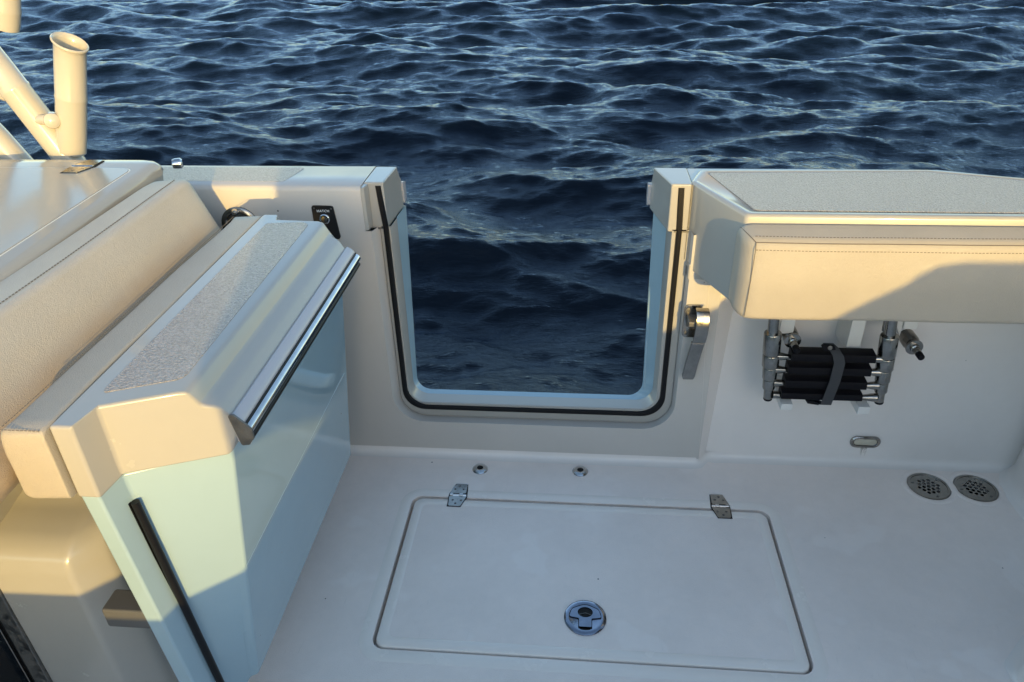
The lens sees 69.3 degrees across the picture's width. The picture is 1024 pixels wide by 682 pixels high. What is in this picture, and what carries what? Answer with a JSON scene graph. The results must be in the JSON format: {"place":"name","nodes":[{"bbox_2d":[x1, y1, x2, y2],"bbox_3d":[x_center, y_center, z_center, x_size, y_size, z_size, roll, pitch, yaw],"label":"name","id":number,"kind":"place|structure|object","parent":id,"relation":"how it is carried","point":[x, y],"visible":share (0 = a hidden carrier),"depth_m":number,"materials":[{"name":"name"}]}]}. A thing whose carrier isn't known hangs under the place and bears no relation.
{"place":"outdoors","nodes":[
{"label":"outdoors","id":0,"kind":"place"},
{"bbox_2d":[0,0,1023,394],"bbox_3d":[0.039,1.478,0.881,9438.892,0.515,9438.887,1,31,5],"label":"water","id":1,"kind":"structure","parent":0,"point":[524,146],"depth_m":6.79,"materials":[{"name":"blue liquid"}]},
{"bbox_2d":[161,165,1023,472],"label":"cockpit side","id":2,"kind":"object","parent":1,"relation":"in","point":[953,399],"visible":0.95,"depth_m":1.91,"materials":[{"name":"white plastic"}]},
{"bbox_2d":[0,215,360,681],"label":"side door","id":3,"kind":"structure","parent":2,"relation":"attached to","point":[182,430],"depth_m":1.16,"materials":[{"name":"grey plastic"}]},
{"bbox_2d":[221,207,254,228],"bbox_3d":[-0.656,-0.275,1.780,0.092,0.092,0.024,1,31,5],"label":"hawse plate","id":4,"kind":"object","parent":2,"relation":"attached to","point":[230,213],"visible":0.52,"depth_m":1.77,"materials":[{"name":"silver metal"}]},
{"bbox_2d":[311,205,340,238],"bbox_3d":[-0.443,-0.282,1.764,0.059,0.084,0.008,1,31,5],"label":"switch panel","id":5,"kind":"object","parent":2,"relation":"attached to","point":[325,215],"visible":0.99,"depth_m":1.76,"materials":[{"name":"black plastic"}]},
{"bbox_2d":[682,304,709,379],"bbox_3d":[0.446,0.008,1.822,0.054,0.204,0.056,1,31,5],"label":"door latch","id":6,"kind":"object","parent":2,"relation":"attached to","point":[696,321],"depth_m":1.80,"materials":[{"name":"silver metal"}]},
{"bbox_2d":[774,375,792,409],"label":"mounting block","id":7,"kind":"structure","parent":2,"relation":"attached to","point":[785,404],"depth_m":1.83,"materials":[{"name":"white plastic"}]},
{"bbox_2d":[779,320,795,333],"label":"mounting block","id":8,"kind":"structure","parent":2,"relation":"attached to","point":[786,326],"depth_m":1.77,"materials":[{"name":"white plastic"}]},
{"bbox_2d":[782,326,800,353],"bbox_3d":[0.673,-0.003,1.777,0.040,0.042,0.098,1,31,5],"label":"locking pin","id":9,"kind":"object","parent":8,"relation":"attached to","point":[793,339],"visible":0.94,"depth_m":1.77,"materials":[{"name":"silver metal"}]},
{"bbox_2d":[762,319,898,404],"bbox_3d":[0.749,-0.010,1.739,0.323,0.382,0.048,1,31,5],"label":"boarding ladder","id":10,"kind":"object","parent":2,"relation":"attached to","point":[827,373],"visible":0.95,"depth_m":1.77,"materials":[{"name":"black metal"}]},
{"bbox_2d":[835,320,865,347],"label":"mounting block","id":11,"kind":"structure","parent":2,"relation":"attached to","point":[848,333],"depth_m":1.78,"materials":[{"name":"white plastic"}]},
{"bbox_2d":[850,393,869,414],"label":"mounting block","id":12,"kind":"structure","parent":2,"relation":"attached to","point":[861,407],"depth_m":1.81,"materials":[{"name":"white plastic"}]},
{"bbox_2d":[850,436,880,447],"bbox_3d":[0.953,0.287,2.005,0.079,0.070,0.006,1,31,5],"label":"courtesy light","id":13,"kind":"object","parent":2,"relation":"attached to","point":[865,441],"visible":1,"depth_m":1.99,"materials":[{"name":"silver metal"}]},
{"bbox_2d":[728,224,1023,323],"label":"bolster cushion","id":14,"kind":"object","parent":2,"relation":"attached to","point":[955,274],"visible":1,"depth_m":1.47,"materials":[{"name":"beige leather"}]},
{"bbox_2d":[896,321,918,335],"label":"mounting block","id":15,"kind":"structure","parent":2,"relation":"attached to","point":[906,325],"depth_m":1.74,"materials":[{"name":"white plastic"}]},
{"bbox_2d":[898,329,924,359],"bbox_3d":[0.954,0.013,1.758,0.040,0.042,0.098,1,31,5],"label":"locking pin","id":16,"kind":"object","parent":15,"relation":"attached to","point":[911,342],"visible":0.99,"depth_m":1.76,"materials":[{"name":"silver metal"}]},
{"bbox_2d":[248,456,1023,681],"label":"deck","id":17,"kind":"structure","parent":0,"point":[890,575],"depth_m":1.72,"materials":[{"name":"white plastic"}]},
{"bbox_2d":[0,482,178,681],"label":"seat base","id":18,"kind":"object","parent":17,"relation":"on","point":[62,579],"visible":0.16,"depth_m":1.22,"materials":[{"name":"white plastic"}]},
{"bbox_2d":[0,589,52,681],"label":"glazed panel","id":19,"kind":"object","parent":18,"relation":"attached to","point":[20,660],"visible":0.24,"depth_m":1.29,"materials":[{"name":"black glass"}]},
{"bbox_2d":[0,179,220,502],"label":"backrest cushion","id":20,"kind":"object","parent":18,"relation":"on","point":[66,303],"visible":0.77,"depth_m":1.25,"materials":[{"name":"beige leather"}]},
{"bbox_2d":[0,158,183,281],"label":"tackle cabinet","id":21,"kind":"object","parent":17,"relation":"on","point":[46,206],"visible":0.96,"depth_m":1.51,"materials":[{"name":"beige plastic"}]},
{"bbox_2d":[0,0,88,159],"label":"rod rack","id":22,"kind":"object","parent":21,"relation":"on","point":[60,133],"visible":0.95,"depth_m":1.74,"materials":[{"name":"white metal"}]},
{"bbox_2d":[472,464,487,473],"bbox_3d":[-0.088,0.356,2.046,0.043,0.018,0.043,1,31,5],"label":"floor socket","id":23,"kind":"object","parent":17,"relation":"on","point":[479,468],"visible":1,"depth_m":2.04,"materials":[{"name":"silver metal"}]},
{"bbox_2d":[572,466,587,476],"bbox_3d":[0.187,0.359,2.028,0.043,0.018,0.043,1,31,5],"label":"floor socket","id":24,"kind":"object","parent":17,"relation":"on","point":[580,471],"visible":1,"depth_m":2.02,"materials":[{"name":"silver metal"}]},
{"bbox_2d":[376,484,809,674],"bbox_3d":[0.178,0.530,1.749,0.901,0.027,0.510,1,31,5],"label":"deck hatch","id":25,"kind":"object","parent":17,"relation":"in","point":[704,589],"visible":0.99,"depth_m":1.69,"materials":[{"name":"white plastic"}]},
{"bbox_2d":[907,473,950,499],"bbox_3d":[1.095,0.393,1.953,0.102,0.031,0.102,1,31,5],"label":"floor drain","id":26,"kind":"object","parent":17,"relation":"in","point":[930,492],"visible":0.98,"depth_m":1.95,"materials":[{"name":"silver metal"}]},
{"bbox_2d":[953,475,998,501],"bbox_3d":[1.213,0.396,1.943,0.102,0.031,0.102,1,31,5],"label":"floor drain","id":27,"kind":"object","parent":17,"relation":"in","point":[973,493],"visible":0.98,"depth_m":1.94,"materials":[{"name":"silver metal"}]},
{"bbox_2d":[999,446,1023,521],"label":"end wall","id":28,"kind":"structure","parent":17,"relation":"on","point":[1011,480],"depth_m":1.91,"materials":[{"name":"white plastic"}]},
{"bbox_2d":[1004,634,1023,681],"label":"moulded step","id":29,"kind":"object","parent":17,"relation":"on","point":[1014,664],"visible":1,"depth_m":1.49,"materials":[{"name":"white plastic"}]}
]}

